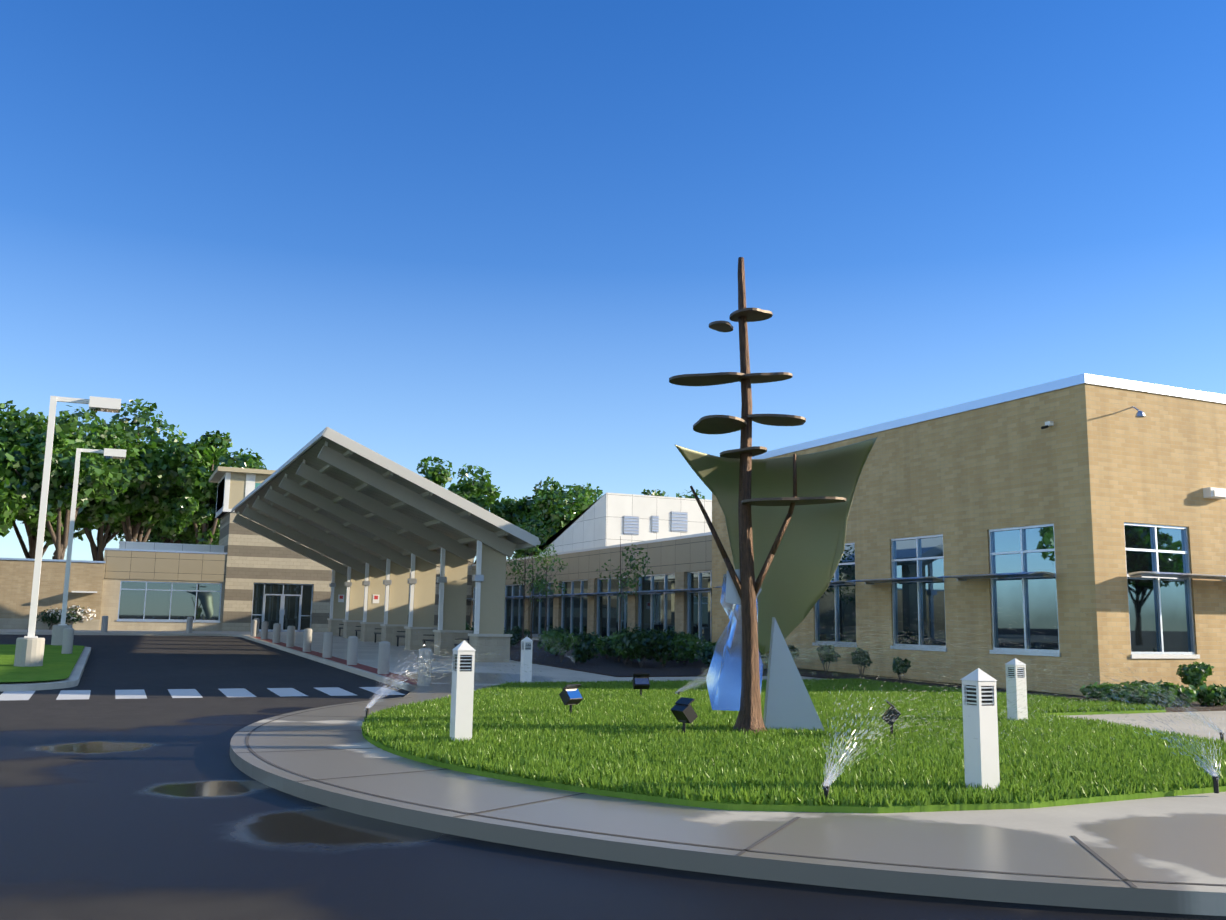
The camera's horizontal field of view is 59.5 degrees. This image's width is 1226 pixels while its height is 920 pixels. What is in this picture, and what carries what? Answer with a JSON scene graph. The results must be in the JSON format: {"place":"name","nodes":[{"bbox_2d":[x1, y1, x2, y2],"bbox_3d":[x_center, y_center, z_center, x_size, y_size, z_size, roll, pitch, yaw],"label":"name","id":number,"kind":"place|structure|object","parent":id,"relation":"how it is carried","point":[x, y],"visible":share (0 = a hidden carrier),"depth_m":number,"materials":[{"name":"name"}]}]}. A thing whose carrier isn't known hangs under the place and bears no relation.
{"place":"outdoors","nodes":[
{"label":"outdoors","id":0,"kind":"place"},
{"bbox_2d":[0,644,84,681],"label":"island lawn","id":1,"kind":"structure","parent":0,"point":[57,665],"depth_m":26.90,"materials":[{"name":"green plant"}]},
{"bbox_2d":[14,396,120,666],"bbox_3d":[-14.096,1.840,27.802,1.920,7.066,0.630,5,-9,-24],"label":"lamp post","id":2,"kind":"object","parent":1,"relation":"on","point":[29,650],"visible":0.94,"depth_m":27.46,"materials":[{"name":"metal"}]},
{"bbox_2d":[61,628,73,653],"bbox_3d":[-16.826,5.604,33.111,0.300,0.845,0.300,5,-9,-24],"label":"bollard","id":3,"kind":"object","parent":1,"relation":"on","point":[67,641],"visible":0.88,"depth_m":33.01,"materials":[{"name":"concrete"}]},
{"bbox_2d":[51,448,125,644],"bbox_3d":[-19.207,3.189,39.356,1.920,7.296,0.630,5,-9,-24],"label":"lamp post","id":4,"kind":"object","parent":1,"relation":"on","point":[57,634],"visible":0.85,"depth_m":39.10,"materials":[{"name":"metal"}]},
{"bbox_2d":[12,416,89,558],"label":"tree","id":5,"kind":"object","parent":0,"point":[32,541],"depth_m":87.03,"materials":[{"name":"plant"}]},
{"bbox_2d":[47,605,95,624],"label":"shrub","id":6,"kind":"object","parent":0,"point":[81,614],"depth_m":56.38,"materials":[{"name":"plant"}]},
{"bbox_2d":[0,405,153,559],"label":"tree","id":7,"kind":"object","parent":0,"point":[97,496],"depth_m":74.88,"materials":[{"name":"plant"}]},
{"bbox_2d":[79,419,182,560],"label":"tree","id":8,"kind":"object","parent":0,"point":[102,542],"depth_m":94.61,"materials":[{"name":"plant"}]},
{"bbox_2d":[87,398,186,541],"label":"tree","id":9,"kind":"object","parent":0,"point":[146,499],"depth_m":84.01,"materials":[{"name":"plant"}]},
{"bbox_2d":[113,468,209,543],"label":"tree","id":10,"kind":"object","parent":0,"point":[184,539],"depth_m":100.05,"materials":[{"name":"plant"}]},
{"bbox_2d":[157,430,255,544],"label":"tree","id":11,"kind":"object","parent":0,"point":[190,464],"depth_m":80.23,"materials":[{"name":"plant"}]},
{"bbox_2d":[0,634,1225,919],"bbox_3d":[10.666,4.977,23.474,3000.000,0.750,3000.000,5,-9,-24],"label":"asphalt ground","id":12,"kind":"structure","parent":0,"point":[156,804],"depth_m":7.68,"materials":[{"name":"asphalt"}]},
{"bbox_2d":[0,442,33,537],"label":"tree","id":13,"kind":"object","parent":12,"relation":"on","point":[9,506],"visible":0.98,"depth_m":70.96,"materials":[{"name":"plant"}]},
{"bbox_2d":[0,400,58,525],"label":"tree","id":14,"kind":"object","parent":12,"relation":"on","point":[25,410],"visible":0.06,"depth_m":80.33,"materials":[{"name":"plant"}]},
{"bbox_2d":[0,649,90,691],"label":"curb","id":15,"kind":"structure","parent":12,"relation":"on","point":[35,687],"depth_m":22.21,"materials":[{"name":"concrete"}]},
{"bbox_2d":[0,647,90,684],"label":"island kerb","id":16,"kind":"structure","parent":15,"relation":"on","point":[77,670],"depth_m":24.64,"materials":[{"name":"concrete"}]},
{"bbox_2d":[0,687,404,700],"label":"road markings","id":17,"kind":"object","parent":12,"relation":"on","point":[129,694],"visible":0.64,"depth_m":22.15,"materials":[{"name":"paint"}]},
{"bbox_2d":[0,466,471,631],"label":"building","id":18,"kind":"structure","parent":12,"relation":"on","point":[238,561],"depth_m":60.00,"materials":[{"name":"brick"}]},
{"bbox_2d":[117,581,312,631],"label":"windows","id":19,"kind":"structure","parent":18,"relation":"attached to","point":[285,605],"depth_m":59.88,"materials":[{"name":"glass"}]},
{"bbox_2d":[416,456,455,486],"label":"tree","id":20,"kind":"object","parent":12,"relation":"on","point":[439,474],"visible":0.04,"depth_m":99.63,"materials":[{"name":"plant"}]},
{"bbox_2d":[564,485,598,506],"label":"tree","id":21,"kind":"object","parent":12,"relation":"on","point":[581,498],"depth_m":114.60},
{"bbox_2d":[472,532,711,654],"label":"building wing","id":22,"kind":"structure","parent":12,"relation":"on","point":[680,557],"depth_m":46.30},
{"bbox_2d":[467,570,711,645],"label":"windows","id":23,"kind":"structure","parent":22,"relation":"attached to","point":[656,600],"depth_m":47.49,"materials":[{"name":"glass"}]},
{"bbox_2d":[528,492,711,555],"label":"building","id":24,"kind":"structure","parent":22,"relation":"on","point":[607,519],"depth_m":58.94,"materials":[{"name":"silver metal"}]},
{"bbox_2d":[0,632,1225,915],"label":"curb","id":25,"kind":"structure","parent":12,"relation":"on","point":[1014,890],"depth_m":6.99,"materials":[{"name":"concrete"}]},
{"bbox_2d":[365,633,582,709],"bbox_3d":[-2.606,3.392,17.901,3.566,1.312,2.915,5,-9,-24],"label":"sprinkler spray","id":26,"kind":"object","parent":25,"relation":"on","point":[372,702],"visible":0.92,"depth_m":16.47,"materials":[{"name":"liquid"}]},
{"bbox_2d":[0,629,1225,892],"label":"concrete sidewalk","id":27,"kind":"structure","parent":12,"relation":"on","point":[1172,841],"depth_m":8.49,"materials":[{"name":"concrete"}]},
{"bbox_2d":[36,608,61,629],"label":"shrub","id":28,"kind":"object","parent":27,"relation":"on","point":[53,617],"depth_m":55.84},
{"bbox_2d":[101,616,107,631],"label":"bollard","id":29,"kind":"object","parent":27,"relation":"on","point":[104,625],"visible":0.85,"depth_m":53.99,"materials":[{"name":"concrete"}]},
{"bbox_2d":[186,617,192,632],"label":"bollard","id":30,"kind":"object","parent":27,"relation":"on","point":[189,625],"visible":0.96,"depth_m":55.65,"materials":[{"name":"concrete"}]},
{"bbox_2d":[231,448,266,469],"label":"tree","id":31,"kind":"object","parent":27,"relation":"on","point":[257,462],"visible":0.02,"depth_m":96.63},
{"bbox_2d":[251,619,257,636],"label":"bollard","id":32,"kind":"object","parent":27,"relation":"on","point":[254,623],"depth_m":52.71,"materials":[{"name":"concrete"}]},
{"bbox_2d":[254,637,416,684],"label":"red kerb pavers","id":33,"kind":"object","parent":27,"relation":"on","point":[365,667],"visible":0.67,"depth_m":30.77,"materials":[{"name":"brick"}]},
{"bbox_2d":[261,621,267,638],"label":"bollard","id":34,"kind":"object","parent":33,"relation":"on","point":[264,630],"depth_m":49.11,"materials":[{"name":"concrete"}]},
{"bbox_2d":[272,623,280,642],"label":"bollard","id":35,"kind":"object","parent":33,"relation":"on","point":[276,631],"depth_m":45.51,"materials":[{"name":"concrete"}]},
{"bbox_2d":[286,626,294,646],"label":"bollard","id":36,"kind":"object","parent":33,"relation":"on","point":[290,636],"depth_m":41.90,"materials":[{"name":"concrete"}]},
{"bbox_2d":[303,628,311,651],"bbox_3d":[-10.941,6.459,38.417,0.300,0.845,0.300,5,-9,-24],"label":"bollard","id":37,"kind":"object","parent":33,"relation":"on","point":[307,639],"depth_m":38.30,"materials":[{"name":"concrete"}]},
{"bbox_2d":[322,632,332,657],"bbox_3d":[-9.259,6.004,34.816,0.300,0.845,0.300,5,-9,-24],"label":"bollard","id":38,"kind":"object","parent":33,"relation":"on","point":[327,643],"depth_m":34.70,"materials":[{"name":"concrete"}]},
{"bbox_2d":[347,636,357,664],"bbox_3d":[-7.577,5.549,31.215,0.300,0.845,0.300,5,-9,-24],"label":"bollard","id":39,"kind":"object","parent":33,"relation":"on","point":[352,652],"depth_m":31.10,"materials":[{"name":"concrete"}]},
{"bbox_2d":[377,641,389,673],"bbox_3d":[-5.896,5.095,27.614,0.300,0.845,0.300,5,-9,-24],"label":"bollard","id":40,"kind":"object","parent":33,"relation":"on","point":[383,657],"depth_m":27.50,"materials":[{"name":"concrete"}]},
{"bbox_2d":[230,427,540,661],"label":"canopy walkway","id":41,"kind":"structure","parent":27,"relation":"on","point":[379,527],"depth_m":39.36,"materials":[{"name":"grey paint"}]},
{"bbox_2d":[339,624,471,652],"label":"benches","id":42,"kind":"object","parent":27,"relation":"on","point":[424,640],"visible":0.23,"depth_m":43.40,"materials":[{"name":"grey metal"}]},
{"bbox_2d":[417,648,431,685],"bbox_3d":[-4.214,4.640,24.013,0.300,0.845,0.300,5,-9,-24],"label":"bollard","id":43,"kind":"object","parent":27,"relation":"on","point":[425,655],"depth_m":23.90,"materials":[{"name":"concrete"}]},
{"bbox_2d":[447,463,521,626],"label":"tree","id":44,"kind":"object","parent":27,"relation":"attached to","point":[475,493],"depth_m":107.46,"materials":[{"name":"plant"}]},
{"bbox_2d":[520,637,532,682],"bbox_3d":[-2.063,4.760,25.559,0.230,1.100,0.230,5,-9,-24],"label":"bollard light","id":45,"kind":"object","parent":27,"relation":"on","point":[526,659],"visible":0.96,"depth_m":25.48,"materials":[{"name":"white paint"}]},
{"bbox_2d":[506,518,556,638],"bbox_3d":[-3.103,4.321,36.816,2.352,4.995,1.998,5,-9,-24],"label":"sapling","id":46,"kind":"object","parent":27,"relation":"on","point":[530,571],"depth_m":36.70,"materials":[{"name":"plant"}]},
{"bbox_2d":[509,552,560,639],"bbox_3d":[-2.933,5.188,38.677,1.891,3.791,1.676,5,-9,-24],"label":"sapling","id":47,"kind":"object","parent":27,"relation":"on","point":[537,578],"depth_m":38.69,"materials":[{"name":"plant"}]},
{"bbox_2d":[490,476,602,558],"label":"tree","id":48,"kind":"object","parent":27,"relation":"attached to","point":[535,508],"depth_m":103.40,"materials":[{"name":"plant"}]},
{"bbox_2d":[528,544,567,649],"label":"sapling","id":49,"kind":"object","parent":27,"relation":"on","point":[556,555],"depth_m":44.47,"materials":[{"name":"plant"}]},
{"bbox_2d":[596,536,652,661],"bbox_3d":[0.387,4.629,35.681,1.679,4.222,1.607,5,-9,-24],"label":"sapling","id":50,"kind":"object","parent":27,"relation":"on","point":[632,586],"depth_m":35.83,"materials":[{"name":"plant"}]},
{"bbox_2d":[362,710,1225,812],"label":"lawn edge","id":51,"kind":"object","parent":27,"relation":"on","point":[831,809],"visible":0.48,"depth_m":9.21,"materials":[{"name":"green plant"}]},
{"bbox_2d":[510,638,1225,710],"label":"bed mulch","id":52,"kind":"object","parent":27,"relation":"on","point":[604,665],"visible":0.22,"depth_m":32.14,"materials":[{"name":"soil"}]},
{"bbox_2d":[504,631,520,647],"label":"shrub bed","id":53,"kind":"object","parent":52,"relation":"on","point":[515,637],"depth_m":44.83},
{"bbox_2d":[506,626,532,643],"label":"shrub bed","id":54,"kind":"object","parent":52,"relation":"on","point":[519,630],"depth_m":50.18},
{"bbox_2d":[503,628,575,666],"bbox_3d":[-2.301,5.434,31.201,3.144,1.241,3.551,5,-9,-24],"label":"sprinkler spray","id":55,"kind":"object","parent":52,"relation":"on","point":[570,656],"visible":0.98,"depth_m":32.08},
{"bbox_2d":[541,625,569,637],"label":"shrub bed","id":56,"kind":"object","parent":52,"relation":"on","point":[556,629],"visible":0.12,"depth_m":47.23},
{"bbox_2d":[537,629,579,662],"bbox_3d":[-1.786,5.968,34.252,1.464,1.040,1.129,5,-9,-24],"label":"shrub bed","id":57,"kind":"object","parent":52,"relation":"on","point":[563,638],"depth_m":34.13,"materials":[{"name":"plant"}]},
{"bbox_2d":[572,641,598,663],"bbox_3d":[-0.880,6.111,34.008,1.028,0.733,1.003,5,-9,-24],"label":"shrub bed","id":58,"kind":"object","parent":52,"relation":"on","point":[584,654],"depth_m":33.80,"materials":[{"name":"plant"}]},
{"bbox_2d":[574,631,600,646],"bbox_3d":[-0.994,6.841,40.070,1.051,0.922,1.198,5,-9,-24],"label":"shrub bed","id":59,"kind":"object","parent":52,"relation":"on","point":[586,637],"visible":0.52,"depth_m":39.84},
{"bbox_2d":[590,635,614,658],"bbox_3d":[-0.184,6.509,37.243,1.176,0.850,1.618,5,-9,-24],"label":"shrub bed","id":60,"kind":"object","parent":52,"relation":"on","point":[602,643],"depth_m":37.09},
{"bbox_2d":[602,638,617,661],"bbox_3d":[0.073,6.270,35.666,1.048,0.906,1.068,5,-9,-24],"label":"shrub bed","id":61,"kind":"object","parent":52,"relation":"on","point":[608,649],"depth_m":35.49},
{"bbox_2d":[609,622,662,666],"bbox_3d":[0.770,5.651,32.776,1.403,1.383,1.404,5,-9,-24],"label":"shrub bed","id":62,"kind":"object","parent":52,"relation":"on","point":[638,639],"depth_m":32.57,"materials":[{"name":"plant"}]},
{"bbox_2d":[639,626,688,667],"bbox_3d":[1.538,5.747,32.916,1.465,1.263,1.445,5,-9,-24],"label":"shrub bed","id":63,"kind":"object","parent":52,"relation":"on","point":[663,646],"depth_m":32.75,"materials":[{"name":"plant"}]},
{"bbox_2d":[669,631,708,664],"bbox_3d":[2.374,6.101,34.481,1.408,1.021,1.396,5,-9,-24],"label":"shrub bed","id":64,"kind":"object","parent":52,"relation":"on","point":[690,652],"depth_m":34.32,"materials":[{"name":"plant"}]},
{"bbox_2d":[696,645,715,666],"bbox_3d":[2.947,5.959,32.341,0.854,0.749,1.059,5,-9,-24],"label":"shrub bed","id":65,"kind":"object","parent":52,"relation":"on","point":[704,656],"depth_m":32.17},
{"bbox_2d":[696,640,716,656],"bbox_3d":[3.302,6.442,36.011,1.212,0.801,1.321,5,-9,-24],"label":"shrub bed","id":66,"kind":"object","parent":52,"relation":"on","point":[708,644],"depth_m":35.95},
{"bbox_2d":[759,650,768,670],"bbox_3d":[4.505,5.802,32.059,1.339,1.054,1.696,5,-9,-24],"label":"shrub bed","id":67,"kind":"object","parent":52,"relation":"on","point":[766,657],"depth_m":31.77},
{"bbox_2d":[787,644,799,659],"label":"shrub","id":68,"kind":"object","parent":52,"relation":"on","point":[793,649],"depth_m":32.37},
{"bbox_2d":[816,644,840,674],"bbox_3d":[6.220,5.765,31.007,0.682,0.911,0.674,5,-9,-24],"label":"shrub","id":69,"kind":"object","parent":52,"relation":"on","point":[826,656],"depth_m":30.90,"materials":[{"name":"plant"}]},
{"bbox_2d":[851,648,871,678],"bbox_3d":[6.805,5.567,29.357,0.526,0.880,0.555,5,-9,-24],"label":"shrub","id":70,"kind":"object","parent":52,"relation":"on","point":[857,657],"depth_m":29.29,"materials":[{"name":"plant"}]},
{"bbox_2d":[510,659,1225,711],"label":"mulch bed edge","id":71,"kind":"object","parent":52,"relation":"on","point":[830,678],"visible":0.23,"depth_m":29.14,"materials":[{"name":"soil"}]},
{"bbox_2d":[892,657,910,682],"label":"shrub","id":72,"kind":"object","parent":52,"relation":"on","point":[899,666],"depth_m":27.72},
{"bbox_2d":[1080,682,1101,699],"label":"shrub","id":73,"kind":"object","parent":52,"relation":"on","point":[1093,688],"depth_m":22.10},
{"bbox_2d":[1096,683,1124,702],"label":"shrub","id":74,"kind":"object","parent":52,"relation":"on","point":[1102,692],"visible":0.62,"depth_m":21.22,"materials":[{"name":"plant"}]},
{"bbox_2d":[1112,683,1141,703],"bbox_3d":[10.176,4.646,21.229,0.653,0.453,0.510,5,-9,-24],"label":"shrub","id":75,"kind":"object","parent":52,"relation":"on","point":[1125,691],"depth_m":21.08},
{"bbox_2d":[1121,682,1148,704],"bbox_3d":[10.307,4.642,21.251,0.600,0.472,0.720,5,-9,-24],"label":"shrub","id":76,"kind":"object","parent":52,"relation":"on","point":[1142,700],"depth_m":21.09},
{"bbox_2d":[1120,680,1153,685],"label":"shrub","id":77,"kind":"object","parent":52,"relation":"on","point":[1142,682],"visible":0.1,"depth_m":23.34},
{"bbox_2d":[1140,685,1156,704],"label":"shrub","id":78,"kind":"object","parent":52,"relation":"on","point":[1149,691],"depth_m":21.19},
{"bbox_2d":[1146,687,1177,707],"bbox_3d":[10.549,4.563,20.558,0.579,0.430,0.650,5,-9,-24],"label":"shrub","id":79,"kind":"object","parent":52,"relation":"on","point":[1164,693],"visible":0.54,"depth_m":20.43,"materials":[{"name":"plant"}]},
{"bbox_2d":[1159,682,1180,691],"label":"shrub","id":80,"kind":"object","parent":52,"relation":"on","point":[1169,684],"visible":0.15,"depth_m":22.28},
{"bbox_2d":[1169,685,1196,707],"bbox_3d":[11.181,4.636,21.037,0.617,0.448,0.626,5,-9,-24],"label":"shrub","id":81,"kind":"object","parent":52,"relation":"on","point":[1188,693],"depth_m":20.91,"materials":[{"name":"plant"}]},
{"bbox_2d":[1176,661,1213,689],"bbox_3d":[12.607,4.801,23.319,0.712,0.840,0.706,5,-9,-24],"label":"shrub","id":82,"kind":"object","parent":52,"relation":"on","point":[1193,675],"depth_m":23.18,"materials":[{"name":"plant"}]},
{"bbox_2d":[1188,683,1223,705],"bbox_3d":[11.882,4.700,21.497,0.535,0.480,0.673,5,-9,-24],"label":"shrub","id":83,"kind":"object","parent":52,"relation":"on","point":[1205,694],"depth_m":21.39,"materials":[{"name":"plant"}]},
{"bbox_2d":[1209,685,1225,705],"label":"shrub","id":84,"kind":"object","parent":52,"relation":"on","point":[1221,700],"depth_m":21.26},
{"bbox_2d":[641,489,667,496],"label":"tree","id":85,"kind":"object","parent":12,"relation":"on","point":[655,493],"depth_m":113.93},
{"bbox_2d":[676,489,704,498],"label":"tree","id":86,"kind":"object","parent":12,"relation":"on","point":[687,496],"visible":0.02,"depth_m":122.70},
{"bbox_2d":[712,383,1225,695],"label":"brick building","id":87,"kind":"structure","parent":12,"relation":"on","point":[1088,474],"depth_m":25.75,"materials":[{"name":"brick"}]},
{"bbox_2d":[713,373,1225,658],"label":"brick building windows","id":88,"kind":"structure","parent":87,"relation":"attached to","point":[1022,576],"depth_m":25.86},
{"bbox_2d":[0,0,1225,561],"label":"sky","id":89,"kind":"structure","parent":0,"point":[494,236],"materials":[{"name":"blue"}]},
{"bbox_2d":[360,678,1225,807],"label":"lawn","id":90,"kind":"structure","parent":0,"point":[617,727],"depth_m":12.37,"materials":[{"name":"plant"}]},
{"bbox_2d":[450,640,475,741],"bbox_3d":[-1.794,2.787,12.773,0.230,1.270,0.230,5,-9,-24],"label":"bollard light","id":91,"kind":"object","parent":90,"relation":"on","point":[462,692],"visible":0.98,"depth_m":12.69,"materials":[{"name":"white paint"}]},
{"bbox_2d":[559,684,582,713],"bbox_3d":[-0.648,3.720,16.539,0.234,0.522,0.320,-7,-11,41],"label":"spotlight","id":92,"kind":"object","parent":90,"relation":"on","point":[570,694],"visible":0.92,"depth_m":16.49,"materials":[{"name":"black metal"}]},
{"bbox_2d":[632,673,649,695],"bbox_3d":[0.537,4.348,20.590,0.320,0.522,0.234,3,-9,-11],"label":"spotlight","id":93,"kind":"object","parent":90,"relation":"on","point":[640,681],"visible":0.88,"depth_m":20.55,"materials":[{"name":"black metal"}]},
{"bbox_2d":[670,697,697,733],"bbox_3d":[0.919,3.344,13.875,0.234,0.522,0.320,6,-10,-28],"label":"spotlight","id":94,"kind":"object","parent":90,"relation":"on","point":[683,711],"visible":0.92,"depth_m":13.82,"materials":[{"name":"black metal"}]},
{"bbox_2d":[706,574,762,710],"bbox_3d":[1.692,2.472,14.851,0.898,1.900,0.812,5,-9,-24],"label":"mirror sculpture","id":95,"kind":"object","parent":90,"relation":"on","point":[723,679],"visible":0.54,"depth_m":14.67,"materials":[{"name":"metal"}]},
{"bbox_2d":[690,257,796,733],"bbox_3d":[1.800,0.388,14.836,1.237,6.620,0.842,5,-9,-24],"label":"sculpture trunk","id":96,"kind":"object","parent":90,"relation":"on","point":[748,586],"visible":0.96,"depth_m":14.63,"materials":[{"name":"metal"}]},
{"bbox_2d":[669,308,845,505],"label":"sculpture pads","id":97,"kind":"object","parent":96,"relation":"attached to","point":[716,424],"visible":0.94,"depth_m":14.89,"materials":[{"name":"metal"}]},
{"bbox_2d":[725,569,823,731],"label":"sculpture fin","id":98,"kind":"structure","parent":90,"relation":"on","point":[788,703],"depth_m":14.66,"materials":[{"name":"metal"}]},
{"bbox_2d":[674,437,876,654],"bbox_3d":[1.993,1.240,14.681,2.831,2.905,2.767,5,-9,-24],"label":"sail sculpture","id":99,"kind":"object","parent":90,"relation":"on","point":[804,564],"visible":0.85,"depth_m":15.53,"materials":[{"name":"metal"}]},
{"bbox_2d":[823,786,829,798],"bbox_3d":[1.777,2.791,8.933,0.056,0.150,0.056,5,-9,-24],"label":"sprinkler head","id":100,"kind":"object","parent":90,"relation":"on","point":[826,789],"visible":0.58,"depth_m":8.92},
{"bbox_2d":[882,700,900,734],"bbox_3d":[3.623,3.398,13.954,0.234,0.522,0.320,-1,-9,13],"label":"spotlight","id":101,"kind":"object","parent":90,"relation":"on","point":[886,715],"visible":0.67,"depth_m":13.83,"materials":[{"name":"black metal"}]},
{"bbox_2d":[822,666,1096,789],"bbox_3d":[2.728,2.508,10.541,3.098,1.112,2.549,5,-9,-24],"label":"sprinkler spray","id":102,"kind":"object","parent":90,"relation":"on","point":[827,782],"visible":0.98,"depth_m":9.35,"materials":[{"name":"liquid"}]},
{"bbox_2d":[960,668,999,790],"bbox_3d":[3.326,2.466,9.705,0.230,1.150,0.230,5,-9,-24],"label":"bollard light","id":103,"kind":"object","parent":90,"relation":"on","point":[980,735],"visible":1,"depth_m":9.64,"materials":[{"name":"white paint"}]},
{"bbox_2d":[1005,658,1027,719],"bbox_3d":[6.275,3.613,16.680,0.230,1.050,0.230,5,-9,-24],"label":"bollard light","id":104,"kind":"object","parent":90,"relation":"on","point":[1014,667],"visible":0.92,"depth_m":16.61,"materials":[{"name":"white paint"}]},
{"bbox_2d":[905,646,1222,744],"bbox_3d":[5.481,3.144,14.848,4.325,1.413,4.144,5,-9,-24],"label":"sprinkler spray","id":105,"kind":"object","parent":90,"relation":"on","point":[1214,728],"visible":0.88,"depth_m":14.29,"materials":[{"name":"liquid"}]},
{"bbox_2d":[941,651,1223,778],"bbox_3d":[5.881,2.764,12.024,3.446,1.223,3.592,5,-9,-24],"label":"sprinkler spray","id":106,"kind":"object","parent":90,"relation":"on","point":[1212,772],"visible":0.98,"depth_m":10.52,"materials":[{"name":"liquid"}]},
{"bbox_2d":[1212,776,1218,792],"bbox_3d":[5.563,2.996,9.898,0.056,0.150,0.056,5,-9,-24],"label":"sprinkler head","id":107,"kind":"object","parent":90,"relation":"on","point":[1215,784],"visible":0.85,"depth_m":9.88},
{"bbox_2d":[675,629,1149,699],"bbox_3d":[6.348,4.129,21.356,9.676,1.524,3.689,5,-9,-24],"label":"water spray","id":108,"kind":"object","parent":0,"point":[890,657],"visible":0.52,"depth_m":21.38,"materials":[{"name":"liquid"}]},
{"bbox_2d":[675,588,1204,707],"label":"shrubs","id":109,"kind":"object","parent":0,"point":[685,688],"depth_m":21.08,"materials":[{"name":"plant"}]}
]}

